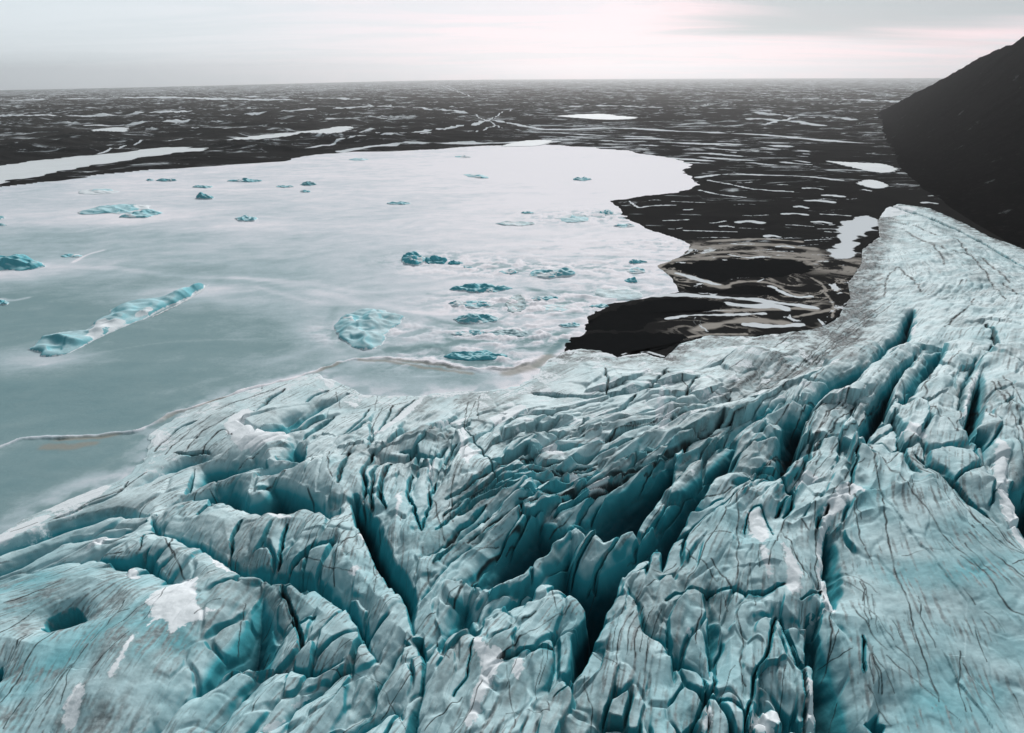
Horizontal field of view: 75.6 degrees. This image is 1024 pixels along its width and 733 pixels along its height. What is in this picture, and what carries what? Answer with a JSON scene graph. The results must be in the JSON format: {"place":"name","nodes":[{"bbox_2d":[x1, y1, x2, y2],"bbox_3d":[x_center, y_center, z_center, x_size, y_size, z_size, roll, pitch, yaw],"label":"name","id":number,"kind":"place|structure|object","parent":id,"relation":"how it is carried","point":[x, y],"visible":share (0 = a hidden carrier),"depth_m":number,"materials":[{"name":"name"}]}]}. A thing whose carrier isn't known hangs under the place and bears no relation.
{"place":"outdoors","nodes":[
{"label":"outdoors","id":0,"kind":"place"},
{"bbox_2d":[0,147,206,183],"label":"frozen pond","id":1,"kind":"structure","parent":0,"point":[30,169],"depth_m":1008.58,"materials":[{"name":"white ice"}]},
{"bbox_2d":[92,127,128,131],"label":"frozen pond","id":2,"kind":"structure","parent":0,"point":[119,129],"depth_m":1645.82,"materials":[{"name":"white ice"}]},
{"bbox_2d":[228,126,352,139],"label":"frozen pond","id":3,"kind":"structure","parent":0,"point":[338,129],"depth_m":1518.48,"materials":[{"name":"white ice"}]},
{"bbox_2d":[0,145,699,533],"bbox_3d":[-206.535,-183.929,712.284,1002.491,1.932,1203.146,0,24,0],"label":"lagoon ice","id":4,"kind":"structure","parent":0,"point":[290,277],"depth_m":426.58,"materials":[{"name":"white ice"}]},
{"bbox_2d":[0,299,8,304],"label":"iceberg","id":5,"kind":"object","parent":4,"relation":"on","point":[3,302],"visible":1,"depth_m":381.41,"materials":[{"name":"teal ice"}]},
{"bbox_2d":[0,254,45,270],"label":"iceberg","id":6,"kind":"object","parent":4,"relation":"on","point":[19,262],"visible":1,"depth_m":451.04,"materials":[{"name":"teal ice"}]},
{"bbox_2d":[61,254,81,257],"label":"iceberg","id":7,"kind":"object","parent":4,"relation":"on","point":[71,255],"visible":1,"depth_m":480.79,"materials":[{"name":"teal ice"}]},
{"bbox_2d":[78,188,118,194],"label":"iceberg","id":8,"kind":"object","parent":4,"relation":"on","point":[96,191],"visible":1,"depth_m":747.04,"materials":[{"name":"white ice"}]},
{"bbox_2d":[78,204,150,214],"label":"iceberg","id":9,"kind":"object","parent":4,"relation":"on","point":[120,208],"visible":0.99,"depth_m":639.39,"materials":[{"name":"teal ice"}]},
{"bbox_2d":[28,283,207,356],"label":"iceberg","id":10,"kind":"object","parent":4,"relation":"on","point":[115,319],"visible":1,"depth_m":348.10,"materials":[{"name":"teal ice"}]},
{"bbox_2d":[119,209,162,217],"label":"iceberg","id":11,"kind":"object","parent":4,"relation":"on","point":[145,213],"visible":1,"depth_m":618.65,"materials":[{"name":"teal ice"}]},
{"bbox_2d":[156,178,176,181],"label":"iceberg","id":12,"kind":"object","parent":4,"relation":"on","point":[165,180],"visible":1,"depth_m":824.68,"materials":[{"name":"teal ice"}]},
{"bbox_2d":[193,185,212,187],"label":"iceberg","id":13,"kind":"object","parent":4,"relation":"on","point":[200,186],"visible":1,"depth_m":776.04,"materials":[{"name":"ice"}]},
{"bbox_2d":[196,192,213,199],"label":"iceberg","id":14,"kind":"object","parent":4,"relation":"on","point":[200,195],"visible":1,"depth_m":703.93,"materials":[{"name":"teal ice"}]},
{"bbox_2d":[228,178,261,181],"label":"iceberg","id":15,"kind":"object","parent":4,"relation":"on","point":[245,180],"visible":1,"depth_m":818.47,"materials":[{"name":"ice"}]},
{"bbox_2d":[235,215,257,221],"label":"iceberg","id":16,"kind":"object","parent":4,"relation":"on","point":[246,218],"visible":1,"depth_m":597.97,"materials":[{"name":"teal ice"}]},
{"bbox_2d":[276,185,293,187],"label":"iceberg","id":17,"kind":"object","parent":4,"relation":"on","point":[284,186],"visible":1,"depth_m":774.80,"materials":[{"name":"ice"}]},
{"bbox_2d":[300,181,316,185],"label":"iceberg","id":18,"kind":"object","parent":4,"relation":"on","point":[308,183],"visible":1,"depth_m":789.42,"materials":[{"name":"ice"}]},
{"bbox_2d":[349,158,368,160],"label":"iceberg","id":19,"kind":"object","parent":4,"relation":"on","point":[357,159],"visible":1,"depth_m":1021.19,"materials":[{"name":"white ice"}]},
{"bbox_2d":[334,308,404,350],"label":"iceberg","id":20,"kind":"object","parent":4,"relation":"on","point":[366,329],"visible":1,"depth_m":338.34,"materials":[{"name":"blue ice"}]},
{"bbox_2d":[387,201,410,204],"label":"iceberg","id":21,"kind":"object","parent":4,"relation":"on","point":[399,203],"visible":1,"depth_m":670.53,"materials":[{"name":"teal ice"}]},
{"bbox_2d":[401,251,425,265],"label":"iceberg","id":22,"kind":"object","parent":4,"relation":"on","point":[413,258],"visible":0.97,"depth_m":460.33,"materials":[{"name":"teal ice"}]},
{"bbox_2d":[425,255,446,263],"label":"iceberg","id":23,"kind":"object","parent":4,"relation":"on","point":[434,259],"visible":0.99,"depth_m":460.71,"materials":[{"name":"teal ice"}]},
{"bbox_2d":[448,260,462,264],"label":"iceberg","id":24,"kind":"object","parent":4,"relation":"on","point":[452,262],"visible":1,"depth_m":455.57,"materials":[{"name":"teal ice"}]},
{"bbox_2d":[448,300,492,308],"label":"iceberg","id":25,"kind":"object","parent":4,"relation":"on","point":[468,304],"visible":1,"depth_m":373.61,"materials":[{"name":"ice"}]},
{"bbox_2d":[451,329,490,336],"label":"iceberg","id":26,"kind":"object","parent":4,"relation":"on","point":[470,333],"visible":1,"depth_m":332.21,"materials":[{"name":"white ice"}]},
{"bbox_2d":[444,350,506,360],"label":"iceberg","id":27,"kind":"object","parent":4,"relation":"on","point":[475,355],"visible":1,"depth_m":305.11,"materials":[{"name":"teal ice"}]},
{"bbox_2d":[453,313,498,323],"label":"iceberg","id":28,"kind":"object","parent":4,"relation":"on","point":[470,318],"visible":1,"depth_m":349.99,"materials":[{"name":"teal ice"}]},
{"bbox_2d":[464,174,488,178],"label":"iceberg","id":29,"kind":"object","parent":4,"relation":"on","point":[476,176],"visible":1,"depth_m":845.15,"materials":[{"name":"white ice"}]},
{"bbox_2d":[449,283,512,292],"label":"iceberg","id":30,"kind":"object","parent":4,"relation":"on","point":[477,288],"visible":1,"depth_m":400.68,"materials":[{"name":"teal ice"}]},
{"bbox_2d":[499,269,518,274],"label":"iceberg","id":31,"kind":"object","parent":4,"relation":"on","point":[510,271],"visible":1,"depth_m":434.12,"materials":[{"name":"white ice"}]},
{"bbox_2d":[491,329,528,336],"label":"iceberg","id":32,"kind":"object","parent":4,"relation":"on","point":[512,332],"visible":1,"depth_m":332.59,"materials":[{"name":"ice"}]},
{"bbox_2d":[495,221,534,225],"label":"iceberg","id":33,"kind":"object","parent":4,"relation":"on","point":[513,223],"visible":1,"depth_m":579.10,"materials":[{"name":"white ice"}]},
{"bbox_2d":[505,294,525,312],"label":"iceberg","id":34,"kind":"object","parent":4,"relation":"on","point":[520,305],"visible":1,"depth_m":375.34,"materials":[{"name":"white ice"}]},
{"bbox_2d":[531,295,557,300],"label":"iceberg","id":35,"kind":"object","parent":4,"relation":"on","point":[544,298],"visible":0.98,"depth_m":383.33,"materials":[{"name":"ice"}]},
{"bbox_2d":[529,267,575,278],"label":"iceberg","id":36,"kind":"object","parent":4,"relation":"on","point":[556,273],"visible":1,"depth_m":427.92,"materials":[{"name":"ice"}]},
{"bbox_2d":[542,304,575,311],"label":"iceberg","id":37,"kind":"object","parent":4,"relation":"on","point":[554,307],"visible":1,"depth_m":369.41,"materials":[{"name":"white ice"}]},
{"bbox_2d":[558,322,579,327],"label":"iceberg","id":38,"kind":"object","parent":4,"relation":"on","point":[570,325],"visible":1,"depth_m":342.77,"materials":[{"name":"white ice"}]},
{"bbox_2d":[554,214,588,222],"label":"iceberg","id":39,"kind":"object","parent":4,"relation":"on","point":[570,218],"visible":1,"depth_m":592.12,"materials":[{"name":"white ice"}]},
{"bbox_2d":[573,177,591,180],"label":"iceberg","id":40,"kind":"object","parent":4,"relation":"on","point":[581,179],"visible":1,"depth_m":816.26,"materials":[{"name":"teal ice"}]},
{"bbox_2d":[589,304,608,307],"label":"iceberg","id":41,"kind":"object","parent":4,"relation":"on","point":[600,305],"visible":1,"depth_m":370.97,"materials":[{"name":"ice"}]},
{"bbox_2d":[599,210,613,215],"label":"iceberg","id":42,"kind":"object","parent":4,"relation":"on","point":[606,212],"visible":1,"depth_m":617.30,"materials":[{"name":"teal ice"}]},
{"bbox_2d":[594,286,642,300],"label":"iceberg","id":43,"kind":"object","parent":4,"relation":"on","point":[622,293],"visible":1,"depth_m":390.30,"materials":[{"name":"white ice"}]},
{"bbox_2d":[614,223,634,227],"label":"iceberg","id":44,"kind":"object","parent":4,"relation":"on","point":[624,225],"visible":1,"depth_m":566.38,"materials":[{"name":"ice"}]},
{"bbox_2d":[624,277,637,282],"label":"iceberg","id":45,"kind":"object","parent":4,"relation":"on","point":[631,280],"visible":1,"depth_m":414.90,"materials":[{"name":"teal ice"}]},
{"bbox_2d":[627,267,644,273],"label":"iceberg","id":46,"kind":"object","parent":4,"relation":"on","point":[635,270],"visible":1,"depth_m":435.47,"materials":[{"name":"white ice"}]},
{"bbox_2d":[629,259,646,263],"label":"iceberg","id":47,"kind":"object","parent":4,"relation":"on","point":[633,261],"visible":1,"depth_m":457.00,"materials":[{"name":"teal ice"}]},
{"bbox_2d":[0,78,1021,357],"bbox_3d":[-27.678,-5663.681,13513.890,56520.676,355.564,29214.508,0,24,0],"label":"ground","id":48,"kind":"structure","parent":0,"point":[760,154],"depth_m":1325.25,"materials":[{"name":"black soil"}]},
{"bbox_2d":[0,204,1023,732],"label":"glacier","id":49,"kind":"object","parent":48,"relation":"on","point":[818,530],"visible":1,"depth_m":166.13,"materials":[{"name":"blue ice"}]},
{"bbox_2d":[0,0,1023,89],"label":"sky","id":50,"kind":"structure","parent":0,"point":[45,44],"materials":[{"name":"white"}]},
{"bbox_2d":[501,140,552,146],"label":"frozen pond","id":51,"kind":"structure","parent":0,"point":[531,143],"depth_m":1251.27,"materials":[{"name":"white ice"}]},
{"bbox_2d":[560,114,637,119],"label":"frozen pond","id":52,"kind":"structure","parent":0,"point":[601,116],"depth_m":2040.42,"materials":[{"name":"white ice"}]},
{"bbox_2d":[565,331,687,355],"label":"meltwater pool","id":53,"kind":"structure","parent":0,"point":[619,343],"depth_m":321.87,"materials":[{"name":"liquid"}]},
{"bbox_2d":[585,297,726,330],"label":"meltwater pool","id":54,"kind":"structure","parent":0,"point":[639,316],"depth_m":362.15,"materials":[{"name":"liquid"}]},
{"bbox_2d":[679,285,778,295],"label":"meltwater pool","id":55,"kind":"structure","parent":0,"point":[752,290],"depth_m":397.66,"materials":[{"name":"liquid"}]},
{"bbox_2d":[665,258,812,282],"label":"meltwater pool","id":56,"kind":"structure","parent":0,"point":[717,271],"depth_m":442.85,"materials":[{"name":"liquid"}]},
{"bbox_2d":[826,161,897,172],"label":"frozen pond","id":57,"kind":"structure","parent":0,"point":[877,167],"depth_m":919.82,"materials":[{"name":"white ice"}]},
{"bbox_2d":[856,180,888,188],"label":"frozen pond","id":58,"kind":"structure","parent":0,"point":[874,184],"depth_m":771.53,"materials":[{"name":"white ice"}]},
{"bbox_2d":[877,36,1023,248],"bbox_3d":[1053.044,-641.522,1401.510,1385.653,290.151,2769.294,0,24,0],"label":"mountain","id":59,"kind":"structure","parent":0,"point":[955,139],"depth_m":885.62,"materials":[{"name":"black stone"}]}
]}

